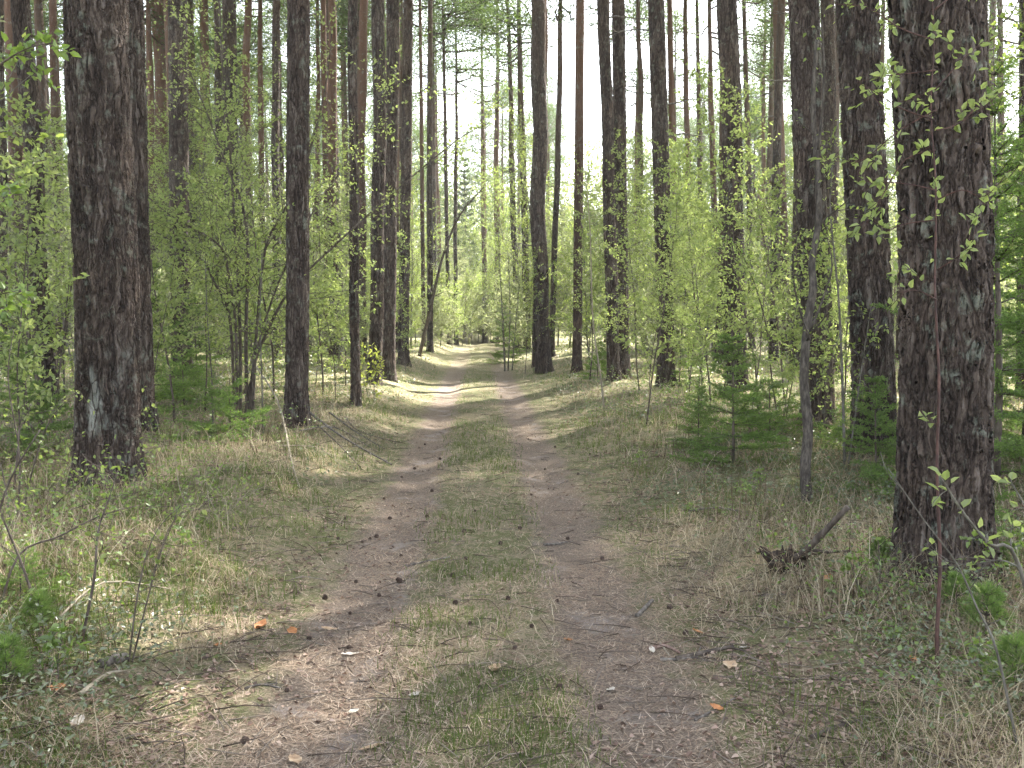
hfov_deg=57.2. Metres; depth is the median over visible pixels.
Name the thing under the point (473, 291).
sapling
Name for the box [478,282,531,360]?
sapling
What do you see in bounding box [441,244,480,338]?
sapling
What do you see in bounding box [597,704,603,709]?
pine cone
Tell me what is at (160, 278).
sapling
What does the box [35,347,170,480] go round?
leafy shrub
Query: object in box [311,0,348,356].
pine tree
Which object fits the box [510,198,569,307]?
sapling
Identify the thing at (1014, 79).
pine tree
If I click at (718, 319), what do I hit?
sapling
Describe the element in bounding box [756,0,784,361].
pine tree
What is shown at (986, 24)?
pine tree
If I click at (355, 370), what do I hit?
pine tree
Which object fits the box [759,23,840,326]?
pine tree
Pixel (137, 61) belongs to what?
pine tree
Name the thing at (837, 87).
pine tree
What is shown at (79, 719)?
fallen leaf
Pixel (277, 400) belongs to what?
stick
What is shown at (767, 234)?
sapling
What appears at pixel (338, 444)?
stick
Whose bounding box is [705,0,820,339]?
pine tree
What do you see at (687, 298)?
sapling
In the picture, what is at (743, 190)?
pine tree
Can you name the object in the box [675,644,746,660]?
stick
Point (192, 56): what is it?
pine tree
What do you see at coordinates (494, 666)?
fallen leaf
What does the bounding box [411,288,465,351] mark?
sapling
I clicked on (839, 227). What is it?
sapling
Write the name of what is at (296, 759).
fallen leaf
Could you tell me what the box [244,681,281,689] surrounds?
stick
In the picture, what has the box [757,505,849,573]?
broken branch
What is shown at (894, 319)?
sapling
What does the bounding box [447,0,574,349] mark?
pine tree
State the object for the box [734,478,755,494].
seedling
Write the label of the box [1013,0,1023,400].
pine tree
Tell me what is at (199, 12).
pine tree
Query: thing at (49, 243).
sapling
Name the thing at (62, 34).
pine tree
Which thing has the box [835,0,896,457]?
pine tree
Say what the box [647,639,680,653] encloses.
stick
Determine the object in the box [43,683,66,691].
fallen leaf
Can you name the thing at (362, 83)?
pine tree
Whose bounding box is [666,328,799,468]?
young spruce
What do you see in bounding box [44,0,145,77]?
pine tree
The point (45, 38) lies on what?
leafy sapling
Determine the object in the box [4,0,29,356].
pine tree
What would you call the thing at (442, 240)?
sapling
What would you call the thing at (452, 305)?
sapling
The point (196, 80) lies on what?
pine tree
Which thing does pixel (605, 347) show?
young spruce
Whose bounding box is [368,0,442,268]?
pine tree
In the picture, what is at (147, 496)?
seedling
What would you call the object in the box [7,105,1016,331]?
distant woods
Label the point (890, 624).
seedling
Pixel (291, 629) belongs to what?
fallen leaf
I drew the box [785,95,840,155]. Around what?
pine tree
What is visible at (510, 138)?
pine tree
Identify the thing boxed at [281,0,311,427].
pine tree
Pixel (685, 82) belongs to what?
pine tree
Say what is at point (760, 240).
spruce tree
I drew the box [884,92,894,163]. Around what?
pine tree
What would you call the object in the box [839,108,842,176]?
pine tree
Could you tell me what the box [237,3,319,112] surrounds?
pine tree
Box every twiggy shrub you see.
[0,307,159,526]
[0,408,213,624]
[76,455,211,662]
[121,429,270,533]
[835,526,945,611]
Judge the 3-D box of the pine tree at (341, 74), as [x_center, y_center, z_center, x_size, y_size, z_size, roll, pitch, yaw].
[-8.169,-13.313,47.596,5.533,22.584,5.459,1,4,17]
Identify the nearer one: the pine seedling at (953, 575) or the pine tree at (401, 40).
the pine seedling at (953, 575)
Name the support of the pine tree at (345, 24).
on the ground at (446, 392)
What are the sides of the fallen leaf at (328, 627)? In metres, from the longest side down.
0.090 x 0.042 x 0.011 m
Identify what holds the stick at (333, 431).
on the ground at (446, 392)
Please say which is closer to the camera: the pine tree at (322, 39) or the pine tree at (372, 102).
the pine tree at (322, 39)
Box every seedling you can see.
[0,627,38,700]
[14,587,60,629]
[16,532,37,549]
[21,616,90,678]
[141,494,158,512]
[168,525,195,554]
[633,449,648,466]
[681,501,698,518]
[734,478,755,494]
[749,466,766,491]
[813,481,827,492]
[824,551,873,596]
[866,535,891,565]
[883,621,905,649]
[934,567,974,612]
[956,577,1018,639]
[959,632,997,685]
[978,629,1023,699]
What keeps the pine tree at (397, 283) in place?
on the ground at (446, 392)
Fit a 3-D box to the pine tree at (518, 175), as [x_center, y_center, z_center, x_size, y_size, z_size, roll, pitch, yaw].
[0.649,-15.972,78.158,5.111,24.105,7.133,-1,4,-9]
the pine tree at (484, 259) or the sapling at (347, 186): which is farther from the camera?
the pine tree at (484, 259)
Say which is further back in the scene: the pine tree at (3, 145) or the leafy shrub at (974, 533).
the pine tree at (3, 145)
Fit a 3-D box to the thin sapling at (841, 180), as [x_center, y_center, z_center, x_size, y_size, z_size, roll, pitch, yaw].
[7.143,-2.877,20.462,2.090,5.657,2.922,-4,5,-26]
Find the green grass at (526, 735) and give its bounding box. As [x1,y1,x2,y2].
[0,341,1023,767]
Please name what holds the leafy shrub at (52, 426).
on the ground at (446, 392)
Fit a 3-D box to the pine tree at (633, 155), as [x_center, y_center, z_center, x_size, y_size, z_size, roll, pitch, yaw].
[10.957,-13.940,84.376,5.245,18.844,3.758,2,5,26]
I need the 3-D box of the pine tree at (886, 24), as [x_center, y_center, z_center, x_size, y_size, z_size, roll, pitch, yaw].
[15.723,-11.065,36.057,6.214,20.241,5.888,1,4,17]
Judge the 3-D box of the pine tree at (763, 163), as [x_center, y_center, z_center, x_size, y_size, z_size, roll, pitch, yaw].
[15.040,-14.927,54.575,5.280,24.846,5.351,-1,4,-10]
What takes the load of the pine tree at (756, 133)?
on the ground at (446, 392)
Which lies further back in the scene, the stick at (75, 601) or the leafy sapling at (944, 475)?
the stick at (75, 601)
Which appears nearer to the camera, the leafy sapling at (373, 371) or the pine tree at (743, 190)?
the leafy sapling at (373, 371)
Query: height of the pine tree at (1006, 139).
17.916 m
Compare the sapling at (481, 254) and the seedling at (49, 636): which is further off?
the sapling at (481, 254)
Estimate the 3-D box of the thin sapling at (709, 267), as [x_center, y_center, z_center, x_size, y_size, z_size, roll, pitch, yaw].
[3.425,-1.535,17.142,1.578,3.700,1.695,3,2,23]
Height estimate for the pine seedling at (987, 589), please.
0.350 m
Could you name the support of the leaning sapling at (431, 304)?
on the ground at (446, 392)
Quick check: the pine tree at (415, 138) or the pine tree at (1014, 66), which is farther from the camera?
the pine tree at (415, 138)
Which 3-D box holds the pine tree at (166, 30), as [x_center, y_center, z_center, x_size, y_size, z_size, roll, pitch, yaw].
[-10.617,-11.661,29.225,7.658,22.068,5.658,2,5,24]
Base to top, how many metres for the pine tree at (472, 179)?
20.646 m
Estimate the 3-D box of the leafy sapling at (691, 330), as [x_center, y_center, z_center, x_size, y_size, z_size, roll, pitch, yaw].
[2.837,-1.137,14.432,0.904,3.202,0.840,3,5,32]
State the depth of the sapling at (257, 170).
29.06 m
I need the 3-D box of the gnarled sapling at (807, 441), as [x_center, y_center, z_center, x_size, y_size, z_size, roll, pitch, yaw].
[2.609,-1.056,7.938,0.658,4.230,1.206,2,5,28]
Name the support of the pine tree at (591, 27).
on the ground at (446, 392)
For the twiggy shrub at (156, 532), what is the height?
0.989 m
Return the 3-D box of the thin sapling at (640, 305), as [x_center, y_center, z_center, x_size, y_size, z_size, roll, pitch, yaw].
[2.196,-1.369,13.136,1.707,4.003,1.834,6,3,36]
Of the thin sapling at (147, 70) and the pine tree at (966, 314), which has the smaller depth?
the pine tree at (966, 314)
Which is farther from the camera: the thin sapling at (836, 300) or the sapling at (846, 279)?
the sapling at (846, 279)
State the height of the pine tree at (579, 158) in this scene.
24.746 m
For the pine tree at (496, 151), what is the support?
on the ground at (446, 392)
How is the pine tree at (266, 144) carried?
on the ground at (446, 392)
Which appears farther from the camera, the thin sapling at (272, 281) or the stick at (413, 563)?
the thin sapling at (272, 281)
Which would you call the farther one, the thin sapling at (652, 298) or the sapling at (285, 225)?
the sapling at (285, 225)
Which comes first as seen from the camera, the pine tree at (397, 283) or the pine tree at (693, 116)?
the pine tree at (397, 283)
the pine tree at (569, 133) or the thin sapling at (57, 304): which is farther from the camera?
the pine tree at (569, 133)
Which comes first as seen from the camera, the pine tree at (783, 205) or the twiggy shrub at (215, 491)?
the twiggy shrub at (215, 491)
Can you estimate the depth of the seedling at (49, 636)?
3.79 m
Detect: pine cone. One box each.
[240,736,248,743]
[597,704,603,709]
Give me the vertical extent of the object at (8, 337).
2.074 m
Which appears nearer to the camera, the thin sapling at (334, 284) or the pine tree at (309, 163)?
the thin sapling at (334, 284)
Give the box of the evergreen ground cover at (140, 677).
[0,343,1023,767]
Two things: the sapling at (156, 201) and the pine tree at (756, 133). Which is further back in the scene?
the pine tree at (756, 133)
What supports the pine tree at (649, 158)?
on the ground at (446, 392)
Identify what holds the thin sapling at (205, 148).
on the ground at (446, 392)
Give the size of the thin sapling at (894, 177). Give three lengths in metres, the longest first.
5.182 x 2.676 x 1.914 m
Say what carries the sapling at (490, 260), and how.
on the ground at (446, 392)
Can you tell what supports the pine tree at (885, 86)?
on the ground at (446, 392)
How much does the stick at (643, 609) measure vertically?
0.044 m
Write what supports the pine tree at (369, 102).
on the ground at (446, 392)
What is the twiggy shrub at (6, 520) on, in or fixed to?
on the ground at (446, 392)
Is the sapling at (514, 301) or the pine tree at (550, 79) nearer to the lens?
the sapling at (514, 301)
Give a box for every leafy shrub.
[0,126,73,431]
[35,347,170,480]
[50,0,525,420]
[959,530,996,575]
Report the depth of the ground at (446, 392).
5.92 m
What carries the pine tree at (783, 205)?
on the ground at (446, 392)
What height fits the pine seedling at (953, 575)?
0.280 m
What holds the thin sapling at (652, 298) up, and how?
on the ground at (446, 392)
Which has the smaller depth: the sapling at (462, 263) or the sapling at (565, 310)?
the sapling at (565, 310)
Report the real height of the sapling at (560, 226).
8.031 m
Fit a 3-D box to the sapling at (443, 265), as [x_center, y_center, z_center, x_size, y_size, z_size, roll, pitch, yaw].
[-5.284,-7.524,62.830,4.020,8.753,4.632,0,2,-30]
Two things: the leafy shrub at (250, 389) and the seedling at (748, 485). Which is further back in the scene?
the leafy shrub at (250, 389)
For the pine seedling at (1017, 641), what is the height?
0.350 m
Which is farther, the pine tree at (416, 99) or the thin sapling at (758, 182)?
the pine tree at (416, 99)
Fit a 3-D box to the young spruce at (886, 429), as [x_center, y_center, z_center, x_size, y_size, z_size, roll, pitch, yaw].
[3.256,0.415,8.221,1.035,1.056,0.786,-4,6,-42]
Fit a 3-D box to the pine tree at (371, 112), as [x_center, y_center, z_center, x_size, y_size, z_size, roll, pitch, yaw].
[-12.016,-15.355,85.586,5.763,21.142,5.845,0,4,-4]
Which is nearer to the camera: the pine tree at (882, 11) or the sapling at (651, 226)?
the sapling at (651, 226)
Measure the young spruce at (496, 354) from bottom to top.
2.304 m
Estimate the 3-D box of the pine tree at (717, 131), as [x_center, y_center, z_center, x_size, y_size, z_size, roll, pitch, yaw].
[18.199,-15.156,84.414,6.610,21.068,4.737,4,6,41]
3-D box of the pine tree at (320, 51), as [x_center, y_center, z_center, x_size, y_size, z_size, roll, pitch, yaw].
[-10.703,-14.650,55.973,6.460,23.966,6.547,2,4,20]
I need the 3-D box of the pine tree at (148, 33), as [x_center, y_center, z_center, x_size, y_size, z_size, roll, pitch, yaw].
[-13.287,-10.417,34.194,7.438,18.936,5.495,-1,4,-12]
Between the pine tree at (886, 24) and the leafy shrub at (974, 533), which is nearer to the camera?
the leafy shrub at (974, 533)
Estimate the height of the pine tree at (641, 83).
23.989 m
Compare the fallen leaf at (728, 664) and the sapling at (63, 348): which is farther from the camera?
the sapling at (63, 348)
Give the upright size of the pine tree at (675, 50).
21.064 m
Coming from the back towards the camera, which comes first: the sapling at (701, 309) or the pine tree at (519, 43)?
the pine tree at (519, 43)
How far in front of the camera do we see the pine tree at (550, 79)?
83.61 m
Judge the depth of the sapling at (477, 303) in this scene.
57.76 m
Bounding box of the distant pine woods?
[6,45,1018,280]
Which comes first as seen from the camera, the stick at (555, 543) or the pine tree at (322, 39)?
the stick at (555, 543)
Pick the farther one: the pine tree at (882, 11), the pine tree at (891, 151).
the pine tree at (891, 151)
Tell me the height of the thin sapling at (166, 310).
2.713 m
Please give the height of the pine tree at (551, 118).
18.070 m
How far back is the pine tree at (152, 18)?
38.24 m
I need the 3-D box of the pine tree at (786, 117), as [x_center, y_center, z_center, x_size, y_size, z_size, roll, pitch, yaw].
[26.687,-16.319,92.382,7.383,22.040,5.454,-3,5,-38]
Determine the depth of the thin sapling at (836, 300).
19.96 m
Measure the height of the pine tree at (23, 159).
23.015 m
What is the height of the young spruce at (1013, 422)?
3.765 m
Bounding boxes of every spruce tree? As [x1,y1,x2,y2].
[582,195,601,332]
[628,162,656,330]
[682,139,708,331]
[753,145,790,330]
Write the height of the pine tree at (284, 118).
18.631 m
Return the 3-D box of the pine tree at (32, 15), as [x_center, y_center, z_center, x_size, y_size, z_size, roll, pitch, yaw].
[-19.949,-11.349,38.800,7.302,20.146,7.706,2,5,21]
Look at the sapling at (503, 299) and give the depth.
54.64 m
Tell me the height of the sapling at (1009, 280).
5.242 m
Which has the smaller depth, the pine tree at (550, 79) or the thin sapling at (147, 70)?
the thin sapling at (147, 70)
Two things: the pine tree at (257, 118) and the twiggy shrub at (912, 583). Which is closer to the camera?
the twiggy shrub at (912, 583)
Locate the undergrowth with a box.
[0,329,1023,729]
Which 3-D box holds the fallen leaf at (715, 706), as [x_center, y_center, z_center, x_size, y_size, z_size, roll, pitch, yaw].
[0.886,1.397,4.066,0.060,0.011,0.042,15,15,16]
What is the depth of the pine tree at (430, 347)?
36.29 m
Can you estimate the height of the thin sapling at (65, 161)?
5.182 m
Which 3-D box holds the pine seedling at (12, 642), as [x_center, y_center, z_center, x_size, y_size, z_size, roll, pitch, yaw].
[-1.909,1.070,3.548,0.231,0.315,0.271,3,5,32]
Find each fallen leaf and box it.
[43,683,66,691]
[71,714,84,725]
[254,618,267,627]
[287,627,296,632]
[288,753,301,763]
[321,626,336,629]
[341,652,358,654]
[358,741,384,749]
[488,663,500,670]
[710,703,723,709]
[723,659,737,667]
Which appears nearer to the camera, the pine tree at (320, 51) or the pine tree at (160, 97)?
the pine tree at (160, 97)
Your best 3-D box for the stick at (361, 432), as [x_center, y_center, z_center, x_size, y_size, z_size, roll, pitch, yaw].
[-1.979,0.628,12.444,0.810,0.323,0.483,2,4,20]
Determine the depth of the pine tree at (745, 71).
42.01 m
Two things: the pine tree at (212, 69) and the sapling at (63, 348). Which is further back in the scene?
the pine tree at (212, 69)
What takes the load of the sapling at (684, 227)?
on the ground at (446, 392)
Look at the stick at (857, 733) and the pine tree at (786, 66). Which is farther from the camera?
the pine tree at (786, 66)
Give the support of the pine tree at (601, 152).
on the ground at (446, 392)
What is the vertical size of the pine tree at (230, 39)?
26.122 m
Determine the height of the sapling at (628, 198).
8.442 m
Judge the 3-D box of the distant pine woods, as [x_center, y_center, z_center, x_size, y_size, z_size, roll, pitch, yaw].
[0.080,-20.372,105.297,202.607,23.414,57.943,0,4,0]
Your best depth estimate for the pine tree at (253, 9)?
45.58 m
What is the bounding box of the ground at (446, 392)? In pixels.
[0,328,1023,767]
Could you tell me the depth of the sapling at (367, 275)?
31.45 m
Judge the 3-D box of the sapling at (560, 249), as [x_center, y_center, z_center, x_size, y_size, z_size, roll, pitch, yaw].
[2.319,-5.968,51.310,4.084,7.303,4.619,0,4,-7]
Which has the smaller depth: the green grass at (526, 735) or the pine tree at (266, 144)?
the green grass at (526, 735)
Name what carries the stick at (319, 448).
on the ground at (446, 392)
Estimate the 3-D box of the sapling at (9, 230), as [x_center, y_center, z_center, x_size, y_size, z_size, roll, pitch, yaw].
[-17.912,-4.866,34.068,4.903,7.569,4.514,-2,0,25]
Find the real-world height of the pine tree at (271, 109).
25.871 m
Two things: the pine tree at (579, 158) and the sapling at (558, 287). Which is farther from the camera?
the sapling at (558, 287)
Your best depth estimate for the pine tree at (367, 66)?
59.46 m
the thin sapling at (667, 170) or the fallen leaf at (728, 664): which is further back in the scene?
the thin sapling at (667, 170)
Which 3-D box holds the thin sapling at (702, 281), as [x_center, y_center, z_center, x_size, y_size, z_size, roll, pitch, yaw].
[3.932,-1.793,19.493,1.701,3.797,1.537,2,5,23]
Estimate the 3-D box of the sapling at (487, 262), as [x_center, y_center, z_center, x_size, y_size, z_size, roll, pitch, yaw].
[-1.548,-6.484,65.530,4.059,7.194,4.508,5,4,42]
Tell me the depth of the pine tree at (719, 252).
29.11 m
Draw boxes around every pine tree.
[0,0,9,370]
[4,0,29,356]
[4,0,62,349]
[4,2,62,69]
[4,2,63,111]
[7,100,68,183]
[8,136,15,336]
[10,0,63,417]
[19,100,30,352]
[31,0,63,333]
[31,0,68,345]
[32,0,154,99]
[34,0,49,289]
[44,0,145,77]
[49,0,62,369]
[49,37,64,128]
[49,98,68,327]
[58,0,207,350]
[62,0,149,490]
[128,0,160,431]
[145,0,237,335]
[145,4,213,131]
[146,57,147,101]
[151,0,170,347]
[152,0,286,85]
[152,23,242,178]
[154,0,169,351]
[163,0,196,135]
[167,0,193,378]
[187,0,201,348]
[193,0,244,339]
[193,0,315,278]
[194,3,282,174]
[194,6,286,318]
[196,0,213,349]
[210,63,270,326]
[212,106,271,184]
[213,0,223,359]
[222,0,242,357]
[237,0,315,84]
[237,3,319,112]
[237,11,285,182]
[238,64,285,332]
[242,0,252,349]
[252,0,311,348]
[252,60,286,169]
[253,0,340,108]
[253,0,344,345]
[257,0,264,347]
[269,97,320,187]
[271,0,282,359]
[279,44,285,338]
[280,0,341,360]
[280,0,402,324]
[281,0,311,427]
[281,0,369,197]
[282,68,337,162]
[284,0,428,352]
[285,104,342,236]
[286,0,401,179]
[310,0,385,261]
[310,99,348,180]
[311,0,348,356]
[312,34,372,154]
[314,1,412,83]
[326,0,343,356]
[337,84,372,183]
[338,1,424,105]
[338,137,348,209]
[347,0,362,406]
[348,100,373,170]
[358,0,367,362]
[365,32,423,139]
[366,0,386,385]
[366,108,372,195]
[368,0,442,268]
[382,0,399,382]
[384,0,488,232]
[385,0,525,344]
[395,16,399,351]
[396,0,412,366]
[411,108,440,332]
[412,0,461,336]
[412,3,479,335]
[412,106,459,197]
[412,122,453,204]
[413,0,513,344]
[413,162,453,275]
[418,0,425,346]
[422,0,530,342]
[426,0,433,352]
[443,132,480,277]
[444,0,575,348]
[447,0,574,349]
[458,105,500,241]
[459,77,532,276]
[461,89,507,245]
[462,0,556,342]
[472,0,609,356]
[487,76,551,267]
[489,48,532,268]
[504,0,554,373]
[507,142,554,247]
[525,96,573,314]
[526,68,572,214]
[531,0,547,367]
[548,102,573,191]
[549,110,574,195]
[567,0,665,341]
[570,0,595,372]
[583,113,643,183]
[594,0,679,337]
[597,0,647,380]
[606,0,710,387]
[612,0,640,378]
[625,0,704,329]
[626,0,742,138]
[626,121,651,245]
[629,135,652,257]
[631,0,674,349]
[644,95,684,180]
[644,103,717,240]
[665,0,789,350]
[667,0,686,350]
[668,71,719,173]
[676,44,719,219]
[676,113,718,184]
[683,0,692,349]
[688,0,836,354]
[691,0,755,348]
[691,100,718,248]
[698,0,749,390]
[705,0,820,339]
[705,21,748,364]
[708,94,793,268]
[709,153,757,214]
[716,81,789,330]
[739,0,790,338]
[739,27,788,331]
[740,18,792,185]
[748,0,820,342]
[753,11,799,366]
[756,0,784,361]
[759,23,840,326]
[773,25,820,120]
[784,109,793,191]
[784,131,793,192]
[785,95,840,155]
[785,133,792,182]
[788,0,836,428]
[819,0,888,98]
[820,0,843,372]
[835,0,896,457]
[835,6,839,204]
[839,9,891,124]
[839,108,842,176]
[839,122,893,200]
[880,0,993,50]
[880,3,890,59]
[884,43,894,163]
[884,76,894,160]
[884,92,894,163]
[885,0,1007,594]
[886,141,897,215]
[889,194,899,361]
[984,0,994,405]
[988,0,1018,70]
[988,0,1018,163]
[988,0,1018,348]
[992,115,1017,201]
[995,60,1018,161]
[1003,4,1018,105]
[1004,68,1018,117]
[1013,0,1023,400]
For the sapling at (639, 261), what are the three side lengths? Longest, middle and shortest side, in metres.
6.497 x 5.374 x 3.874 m
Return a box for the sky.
[4,0,1018,301]
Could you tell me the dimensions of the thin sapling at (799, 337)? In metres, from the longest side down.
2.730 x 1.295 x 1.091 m
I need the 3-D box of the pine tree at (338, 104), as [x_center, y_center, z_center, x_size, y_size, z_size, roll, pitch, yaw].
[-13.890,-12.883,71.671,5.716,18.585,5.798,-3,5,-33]
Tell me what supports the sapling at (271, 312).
on the ground at (446, 392)
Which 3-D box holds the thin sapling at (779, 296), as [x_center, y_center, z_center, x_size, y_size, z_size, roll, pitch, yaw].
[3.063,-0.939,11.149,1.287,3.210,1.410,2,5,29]
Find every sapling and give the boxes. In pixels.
[0,15,72,279]
[0,27,63,145]
[0,27,81,318]
[0,92,73,445]
[0,94,164,406]
[0,112,161,374]
[0,147,89,500]
[7,157,71,334]
[8,155,72,338]
[38,165,185,336]
[48,60,183,303]
[51,206,73,294]
[63,134,197,358]
[147,63,212,343]
[147,99,240,422]
[150,38,268,331]
[150,212,210,387]
[151,268,200,362]
[152,265,202,362]
[162,161,260,411]
[167,150,240,302]
[172,185,336,367]
[173,85,285,377]
[190,244,281,362]
[191,27,380,399]
[191,118,285,343]
[192,279,243,362]
[193,247,235,422]
[217,190,285,393]
[234,244,288,432]
[249,174,344,330]
[251,222,323,351]
[263,272,339,356]
[264,91,375,397]
[275,179,369,359]
[283,281,347,363]
[286,216,366,398]
[309,235,349,396]
[310,191,384,384]
[311,282,369,364]
[314,144,410,348]
[341,342,384,401]
[343,146,450,332]
[344,238,431,338]
[369,229,429,373]
[399,159,473,344]
[409,247,447,343]
[409,271,457,338]
[410,207,438,304]
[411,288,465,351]
[412,182,493,356]
[413,204,453,306]
[420,242,452,304]
[420,284,466,346]
[433,279,471,340]
[439,273,489,344]
[440,265,487,344]
[441,208,480,332]
[441,232,470,332]
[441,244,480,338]
[445,209,490,336]
[449,152,481,332]
[450,279,494,340]
[451,278,481,334]
[463,219,532,370]
[463,271,491,341]
[463,281,493,342]
[468,155,530,335]
[469,232,492,332]
[471,227,511,284]
[471,272,490,342]
[472,270,501,342]
[474,274,508,342]
[475,245,493,331]
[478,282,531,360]
[479,212,509,260]
[480,104,603,314]
[482,271,522,333]
[488,233,557,341]
[488,280,532,353]
[488,303,513,342]
[497,234,563,322]
[498,264,532,334]
[505,246,563,372]
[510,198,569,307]
[513,118,603,347]
[516,180,599,346]
[523,264,572,332]
[525,214,656,364]
[527,255,572,332]
[530,211,572,330]
[540,154,644,379]
[555,189,688,355]
[558,265,605,351]
[562,106,681,342]
[563,172,612,414]
[572,199,651,338]
[572,214,647,336]
[576,129,671,389]
[593,131,717,326]
[595,183,704,390]
[599,113,722,341]
[611,144,729,423]
[629,281,698,368]
[643,125,781,404]
[647,186,722,392]
[650,159,712,339]
[652,173,715,348]
[654,205,762,361]
[656,200,739,394]
[662,48,845,410]
[663,211,718,414]
[665,207,724,384]
[668,263,736,409]
[672,252,715,346]
[673,244,753,355]
[677,186,715,350]
[677,189,712,333]
[696,60,834,398]
[700,168,825,433]
[703,206,802,423]
[743,214,769,323]
[744,148,793,348]
[744,211,760,308]
[751,251,842,357]
[753,169,847,329]
[754,154,793,300]
[762,219,848,419]
[766,115,897,378]
[767,2,858,502]
[776,227,850,446]
[781,187,898,364]
[789,138,898,400]
[807,0,1023,686]
[812,118,894,469]
[831,250,849,355]
[838,195,895,348]
[838,204,894,362]
[840,198,897,333]
[880,452,1019,752]
[887,1,1023,275]
[888,128,1023,311]
[889,196,897,326]
[892,177,1016,307]
[922,466,1023,593]
[990,120,1016,301]
[992,126,1015,341]
[994,252,1016,359]
[994,282,1015,386]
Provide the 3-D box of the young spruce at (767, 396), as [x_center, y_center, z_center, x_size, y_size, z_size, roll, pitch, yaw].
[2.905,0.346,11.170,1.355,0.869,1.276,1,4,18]
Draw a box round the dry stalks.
[0,354,1023,767]
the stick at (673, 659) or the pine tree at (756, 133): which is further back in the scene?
the pine tree at (756, 133)
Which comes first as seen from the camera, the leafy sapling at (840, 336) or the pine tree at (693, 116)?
the leafy sapling at (840, 336)
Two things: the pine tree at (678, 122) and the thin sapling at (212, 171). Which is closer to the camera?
the thin sapling at (212, 171)
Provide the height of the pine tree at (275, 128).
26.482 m
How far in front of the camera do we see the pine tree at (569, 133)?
94.47 m
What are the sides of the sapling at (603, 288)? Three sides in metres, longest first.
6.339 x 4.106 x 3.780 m
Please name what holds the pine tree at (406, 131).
on the ground at (446, 392)
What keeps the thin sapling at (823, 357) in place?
on the ground at (446, 392)
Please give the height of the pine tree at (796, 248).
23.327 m
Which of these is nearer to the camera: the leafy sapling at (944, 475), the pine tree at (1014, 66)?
the leafy sapling at (944, 475)
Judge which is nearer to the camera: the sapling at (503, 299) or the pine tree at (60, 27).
the pine tree at (60, 27)
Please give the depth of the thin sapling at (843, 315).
11.56 m
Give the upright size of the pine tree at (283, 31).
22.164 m
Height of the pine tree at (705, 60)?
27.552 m
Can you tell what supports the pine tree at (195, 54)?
on the ground at (446, 392)
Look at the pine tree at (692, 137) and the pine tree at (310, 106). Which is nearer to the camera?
the pine tree at (310, 106)
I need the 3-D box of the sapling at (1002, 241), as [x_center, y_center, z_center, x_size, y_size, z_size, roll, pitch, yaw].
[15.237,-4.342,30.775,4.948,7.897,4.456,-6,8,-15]
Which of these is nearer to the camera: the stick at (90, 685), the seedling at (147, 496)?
the stick at (90, 685)
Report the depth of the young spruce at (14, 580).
4.70 m
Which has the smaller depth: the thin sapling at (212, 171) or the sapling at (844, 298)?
the thin sapling at (212, 171)
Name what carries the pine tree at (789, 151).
on the ground at (446, 392)
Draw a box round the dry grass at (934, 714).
[0,348,1023,767]
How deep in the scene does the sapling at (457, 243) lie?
71.16 m
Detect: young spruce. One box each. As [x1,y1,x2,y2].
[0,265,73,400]
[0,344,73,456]
[0,547,70,600]
[151,262,208,415]
[154,347,228,408]
[162,376,274,442]
[170,292,227,384]
[483,303,525,363]
[576,338,606,378]
[588,335,606,373]
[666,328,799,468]
[666,383,726,448]
[670,323,711,385]
[702,378,813,437]
[799,387,898,456]
[837,376,898,493]
[855,46,1023,494]
[898,107,1023,457]
[993,342,1022,451]
[994,488,1023,580]
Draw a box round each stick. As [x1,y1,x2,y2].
[60,581,169,615]
[77,663,135,695]
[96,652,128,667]
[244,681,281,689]
[256,366,299,488]
[281,445,349,474]
[299,426,371,448]
[309,411,392,464]
[317,424,362,467]
[329,412,384,448]
[344,417,397,442]
[403,556,449,566]
[543,541,572,545]
[635,598,653,617]
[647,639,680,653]
[660,646,712,660]
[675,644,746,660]
[689,507,751,512]
[694,697,743,720]
[810,717,869,739]
[839,717,881,741]
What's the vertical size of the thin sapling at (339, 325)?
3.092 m
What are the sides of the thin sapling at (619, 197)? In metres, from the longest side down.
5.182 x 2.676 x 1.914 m
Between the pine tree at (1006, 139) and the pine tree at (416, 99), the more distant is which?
the pine tree at (1006, 139)
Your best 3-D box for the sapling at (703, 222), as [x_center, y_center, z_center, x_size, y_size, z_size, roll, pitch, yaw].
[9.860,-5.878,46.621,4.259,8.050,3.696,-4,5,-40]
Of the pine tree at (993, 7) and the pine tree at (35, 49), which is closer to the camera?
the pine tree at (993, 7)
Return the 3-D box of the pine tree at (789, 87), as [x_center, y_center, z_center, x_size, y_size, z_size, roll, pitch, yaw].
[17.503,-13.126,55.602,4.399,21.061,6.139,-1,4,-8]
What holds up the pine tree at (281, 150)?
on the ground at (446, 392)
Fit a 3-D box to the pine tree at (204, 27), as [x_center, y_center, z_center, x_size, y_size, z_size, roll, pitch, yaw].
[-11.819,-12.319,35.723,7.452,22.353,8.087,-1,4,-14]

